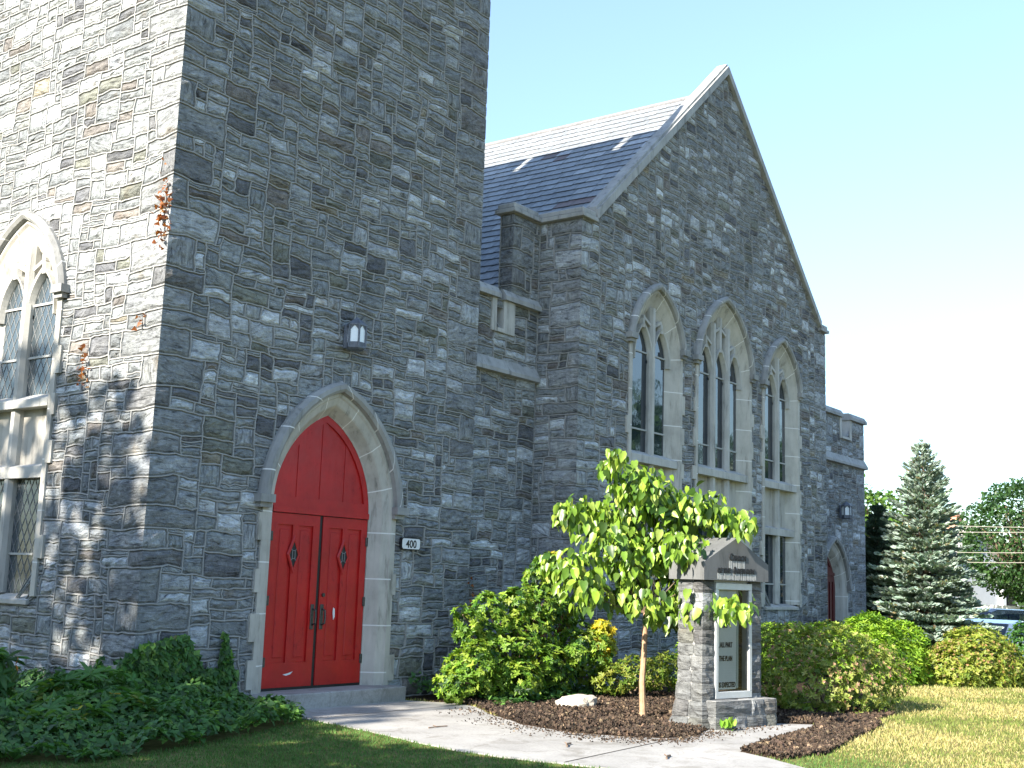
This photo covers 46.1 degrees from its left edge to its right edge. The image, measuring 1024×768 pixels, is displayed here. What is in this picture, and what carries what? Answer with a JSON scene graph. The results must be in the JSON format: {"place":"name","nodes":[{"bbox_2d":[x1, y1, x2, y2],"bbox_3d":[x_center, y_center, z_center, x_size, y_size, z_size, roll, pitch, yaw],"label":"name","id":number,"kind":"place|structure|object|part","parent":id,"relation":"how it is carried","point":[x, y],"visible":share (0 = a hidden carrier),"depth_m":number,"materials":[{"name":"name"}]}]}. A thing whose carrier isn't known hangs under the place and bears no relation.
{"place":"outdoors","nodes":[
{"label":"outdoors","id":0,"kind":"place"},
{"bbox_2d":[0,677,1023,767],"bbox_3d":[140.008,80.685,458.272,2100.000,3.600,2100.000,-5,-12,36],"label":"lawn","id":1,"kind":"structure","parent":0,"point":[153,744],"depth_m":11.71,"materials":[{"name":"plant"}]},
{"bbox_2d":[0,647,29,697],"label":"rhododendron shrub","id":2,"kind":"object","parent":1,"relation":"on","point":[5,686],"visible":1,"depth_m":12.99,"materials":[{"name":"green plant"}]},
{"bbox_2d":[9,661,173,743],"bbox_3d":[-4.165,3.148,11.807,1.609,0.774,1.992,-5,-12,36],"label":"rhododendron shrub","id":3,"kind":"object","parent":1,"relation":"on","point":[75,678],"visible":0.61,"depth_m":11.72,"materials":[{"name":"green plant"}]},
{"bbox_2d":[0,663,305,761],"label":"ground ivy","id":4,"kind":"object","parent":1,"relation":"on","point":[239,710],"visible":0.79,"depth_m":11.46,"materials":[{"name":"green plant"}]},
{"bbox_2d":[0,0,867,712],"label":"church","id":5,"kind":"structure","parent":1,"relation":"on","point":[250,456],"depth_m":16.31,"materials":[{"name":"stone"}]},
{"bbox_2d":[0,210,69,604],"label":"window","id":6,"kind":"structure","parent":5,"relation":"in","point":[34,288],"depth_m":15.23,"materials":[{"name":"stone"}]},
{"bbox_2d":[76,343,89,387],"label":"dried vine","id":7,"kind":"object","parent":5,"relation":"attached to","point":[82,346],"visible":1,"depth_m":14.36,"materials":[{"name":"orange plant"}]},
{"bbox_2d":[131,313,146,330],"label":"dried vine","id":8,"kind":"object","parent":5,"relation":"attached to","point":[134,327],"visible":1,"depth_m":13.83,"materials":[{"name":"orange plant"}]},
{"bbox_2d":[151,157,172,249],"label":"dried vine","id":9,"kind":"object","parent":5,"relation":"attached to","point":[162,204],"visible":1,"depth_m":13.87,"materials":[{"name":"orange plant"}]},
{"bbox_2d":[92,632,239,717],"bbox_3d":[-3.760,3.303,13.462,1.754,1.037,0.806,7,-11,-29],"label":"climbing ivy","id":10,"kind":"object","parent":5,"relation":"attached to","point":[165,660],"visible":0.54,"depth_m":13.33,"materials":[{"name":"green plant"}]},
{"bbox_2d":[261,512,319,688],"bbox_3d":[-2.780,2.731,15.217,0.128,2.160,0.857,-5,-12,36],"label":"door","id":11,"kind":"structure","parent":5,"relation":"in","point":[291,614],"depth_m":15.23,"materials":[{"name":"red paint"}]},
{"bbox_2d":[313,516,367,684],"bbox_3d":[-2.240,2.869,15.945,0.128,2.160,0.857,-5,-12,36],"label":"door","id":12,"kind":"structure","parent":5,"relation":"in","point":[341,599],"depth_m":15.95,"materials":[{"name":"red paint"}]},
{"bbox_2d":[343,317,366,351],"bbox_3d":[-2.087,-0.669,16.027,0.282,0.446,0.291,-5,-12,36],"label":"wall lantern","id":13,"kind":"object","parent":5,"relation":"attached to","point":[355,335],"depth_m":15.93,"materials":[{"name":"metal"}]},
{"bbox_2d":[399,537,420,549],"bbox_3d":[-1.430,2.238,16.826,0.060,0.165,0.400,-5,-12,36],"label":"house number","id":14,"kind":"object","parent":5,"relation":"attached to","point":[405,543],"visible":1,"depth_m":16.78,"materials":[{"name":"white metal"}]},
{"bbox_2d":[468,560,475,607],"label":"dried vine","id":15,"kind":"object","parent":5,"relation":"attached to","point":[472,585],"visible":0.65,"depth_m":17.82,"materials":[{"name":"plant"}]},
{"bbox_2d":[625,283,690,604],"bbox_3d":[2.478,1.041,21.272,0.375,5.783,2.116,-5,-12,36],"label":"window","id":16,"kind":"structure","parent":5,"relation":"in","point":[655,335],"depth_m":21.64,"materials":[{"name":"stone"}]},
{"bbox_2d":[691,297,758,549],"bbox_3d":[4.074,1.287,23.441,0.375,6.112,2.640,-5,-12,36],"label":"window","id":17,"kind":"structure","parent":5,"relation":"in","point":[725,372],"depth_m":23.79,"materials":[{"name":"stone"}]},
{"bbox_2d":[759,338,805,609],"bbox_3d":[5.660,1.857,25.558,0.375,5.783,2.116,-5,-12,36],"label":"window","id":18,"kind":"structure","parent":5,"relation":"in","point":[780,382],"depth_m":25.75,"materials":[{"name":"stone"}]},
{"bbox_2d":[827,576,834,649],"bbox_3d":[7.905,5.688,29.863,0.043,1.810,0.558,-5,-12,36],"label":"door","id":19,"kind":"structure","parent":5,"relation":"in","point":[831,583],"depth_m":29.95,"materials":[{"name":"red paint"}]},
{"bbox_2d":[839,501,852,518],"bbox_3d":[8.396,3.174,30.217,0.282,0.446,0.291,-5,-12,36],"label":"wall lantern","id":20,"kind":"object","parent":5,"relation":"attached to","point":[845,510],"depth_m":30.13,"materials":[{"name":"metal"}]},
{"bbox_2d":[405,671,903,737],"bbox_3d":[4.248,5.053,19.756,5.638,0.050,14.962,-5,-12,36],"label":"mulch bed","id":21,"kind":"object","parent":1,"relation":"on","point":[434,698],"visible":0.12,"depth_m":16.34,"materials":[{"name":"brown wood"}]},
{"bbox_2d":[406,664,606,704],"bbox_3d":[0.074,4.265,17.187,1.917,0.447,3.085,-5,-12,36],"label":"ground ivy","id":22,"kind":"object","parent":21,"relation":"on","point":[583,689],"visible":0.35,"depth_m":16.59,"materials":[{"name":"green plant"}]},
{"bbox_2d":[431,551,618,704],"bbox_3d":[0.227,3.403,17.006,1.372,2.126,3.208,-5,-12,36],"label":"rhododendron shrub","id":23,"kind":"object","parent":21,"relation":"on","point":[491,675],"visible":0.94,"depth_m":16.69,"materials":[{"name":"green plant"}]},
{"bbox_2d":[555,694,596,706],"bbox_3d":[0.844,4.199,15.844,0.566,0.216,0.330,4,-10,-11],"label":"boulder","id":24,"kind":"object","parent":21,"relation":"on","point":[582,700],"visible":0.65,"depth_m":15.74,"materials":[{"name":"grey stone"}]},
{"bbox_2d":[587,650,677,696],"bbox_3d":[1.871,4.264,17.606,1.880,0.713,0.894,7,-11,-30],"label":"shrub","id":25,"kind":"object","parent":21,"relation":"on","point":[628,684],"visible":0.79,"depth_m":17.44,"materials":[{"name":"green plant"}]},
{"bbox_2d":[539,448,758,716],"bbox_3d":[1.653,2.513,14.874,2.716,3.285,2.961,1,-9,7],"label":"young tree","id":26,"kind":"object","parent":21,"relation":"on","point":[652,503],"visible":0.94,"depth_m":14.79,"materials":[{"name":"green plant"}]},
{"bbox_2d":[436,690,895,758],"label":"mulch chips","id":27,"kind":"object","parent":21,"relation":"on","point":[825,732],"visible":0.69,"depth_m":14.24,"materials":[{"name":"brown wood"}]},
{"bbox_2d":[669,538,776,729],"bbox_3d":[2.583,3.035,14.664,1.302,2.297,0.674,9,-12,-38],"label":"church sign","id":28,"kind":"object","parent":21,"relation":"on","point":[714,657],"visible":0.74,"depth_m":14.42,"materials":[{"name":"stone"}]},
{"bbox_2d":[673,620,882,681],"bbox_3d":[5.674,5.179,23.324,1.328,1.167,9.314,-5,-12,36],"label":"foundation hedge","id":29,"kind":"object","parent":21,"relation":"on","point":[764,650],"visible":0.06,"depth_m":22.69,"materials":[{"name":"green plant"}]},
{"bbox_2d":[760,619,910,713],"bbox_3d":[4.387,3.972,16.905,2.003,1.314,2.359,-5,-12,36],"label":"spirea bush","id":30,"kind":"object","parent":21,"relation":"on","point":[814,652],"visible":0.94,"depth_m":16.52,"materials":[{"name":"green plant"}]},
{"bbox_2d":[831,610,934,685],"bbox_3d":[7.013,4.963,22.514,1.801,1.431,2.584,-14,-19,59],"label":"bright shrub","id":31,"kind":"object","parent":21,"relation":"on","point":[880,630],"visible":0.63,"depth_m":22.28,"materials":[{"name":"green plant"}]},
{"bbox_2d":[741,725,880,759],"bbox_3d":[3.575,4.027,13.689,0.763,0.050,4.479,-3,-11,28],"label":"mulch bed","id":32,"kind":"object","parent":1,"relation":"on","point":[782,758],"visible":0.2,"depth_m":11.98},
{"bbox_2d":[866,550,894,645],"bbox_3d":[9.714,6.012,31.876,1.228,3.217,1.216,-5,-12,36],"label":"conifer","id":33,"kind":"object","parent":1,"relation":"on","point":[875,559],"visible":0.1,"depth_m":31.86,"materials":[{"name":"green plant"}]},
{"bbox_2d":[865,502,904,611],"bbox_3d":[10.418,5.713,34.010,2.655,4.748,2.828,-5,-12,36],"label":"conifer","id":34,"kind":"object","parent":1,"relation":"on","point":[874,540],"visible":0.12,"depth_m":34.02,"materials":[{"name":"green plant"}]},
{"bbox_2d":[864,473,907,535],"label":"leafy tree","id":35,"kind":"object","parent":1,"relation":"on","point":[869,497],"visible":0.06,"depth_m":58.66,"materials":[{"name":"green plant"}]},
{"bbox_2d":[856,439,1003,673],"bbox_3d":[9.115,3.837,26.482,3.311,5.308,3.234,-5,-12,36],"label":"blue spruce","id":36,"kind":"object","parent":1,"relation":"on","point":[921,560],"visible":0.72,"depth_m":26.05,"materials":[{"name":"green plant"}]},
{"bbox_2d":[914,624,1023,688],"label":"spirea bush","id":37,"kind":"object","parent":1,"relation":"on","point":[995,657],"visible":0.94,"depth_m":22.25,"materials":[{"name":"green plant"}]},
{"bbox_2d":[947,514,1022,605],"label":"white house","id":38,"kind":"structure","parent":1,"relation":"on","point":[984,597],"depth_m":87.73,"materials":[{"name":"white"}]},
{"bbox_2d":[955,477,1023,609],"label":"maple tree","id":39,"kind":"object","parent":1,"relation":"on","point":[1013,573],"visible":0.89,"depth_m":77.58,"materials":[{"name":"green plant"}]},
{"bbox_2d":[974,605,1023,609],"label":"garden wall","id":40,"kind":"structure","parent":1,"relation":"on","point":[1000,607],"depth_m":80.17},
{"bbox_2d":[1005,617,1023,678],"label":"clipped hedge","id":41,"kind":"object","parent":1,"relation":"on","point":[1015,640],"visible":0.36,"depth_m":23.42,"materials":[{"name":"green plant"}]},
{"bbox_2d":[302,700,811,767],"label":"concrete path","id":42,"kind":"structure","parent":0,"point":[457,733],"depth_m":12.57,"materials":[{"name":"grey concrete"}]},
{"bbox_2d":[310,705,683,761],"bbox_3d":[-0.087,3.837,13.401,4.219,0.001,2.683,-7,-13,44],"label":"path joint","id":43,"kind":"object","parent":42,"relation":"on","point":[565,761],"visible":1,"depth_m":12.50,"materials":[{"name":"grey concrete"}]},
{"bbox_2d":[719,716,736,730],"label":"weed","id":44,"kind":"object","parent":42,"relation":"on","point":[729,723],"visible":1,"depth_m":13.93,"materials":[{"name":"green plant"}]},
{"bbox_2d":[485,0,1023,545],"label":"sky","id":45,"kind":"structure","parent":0,"point":[889,134],"materials":[{"name":"blue"}]},
{"bbox_2d":[952,525,1023,527],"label":"utility wire","id":46,"kind":"object","parent":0,"point":[987,526],"visible":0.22,"depth_m":73.95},
{"bbox_2d":[957,552,1023,552],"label":"utility wire","id":47,"kind":"object","parent":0,"point":[990,552],"visible":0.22,"depth_m":73.58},
{"bbox_2d":[966,532,1023,532],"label":"utility wire","id":48,"kind":"object","parent":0,"point":[994,532],"visible":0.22,"depth_m":73.67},
{"bbox_2d":[967,562,1023,562],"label":"utility wire","id":49,"kind":"object","parent":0,"point":[995,562],"visible":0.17,"depth_m":73.39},
{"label":"parking lot","id":50,"kind":"structure","parent":0,"visible":0},
{"bbox_2d":[965,619,1023,677],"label":"white car","id":51,"kind":"object","parent":50,"relation":"on","point":[1006,624],"visible":0.03,"depth_m":28.17,"materials":[{"name":"paint"}]},
{"bbox_3d":[10.966,5.799,28.262,1.379,0.360,0.530,-7,-13,44],"label":"window","id":52,"kind":"part","parent":51,"relation":"part of","materials":[{"name":"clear glass"}]},
{"bbox_2d":[969,608,1023,620],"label":"dark minivan","id":53,"kind":"object","parent":50,"relation":"on","point":[1007,614],"visible":0.03,"depth_m":33.37,"materials":[{"name":"paint"}]},
{"bbox_3d":[13.455,6.554,33.028,0.950,0.470,0.113,11,-13,-43],"label":"window","id":54,"kind":"part","parent":53,"relation":"part of","materials":[{"name":"black glass"}]},
{"bbox_3d":[14.219,6.699,33.748,1.030,0.470,0.113,11,-13,-43],"label":"window","id":55,"kind":"part","parent":53,"relation":"part of","materials":[{"name":"black glass"}]}
]}

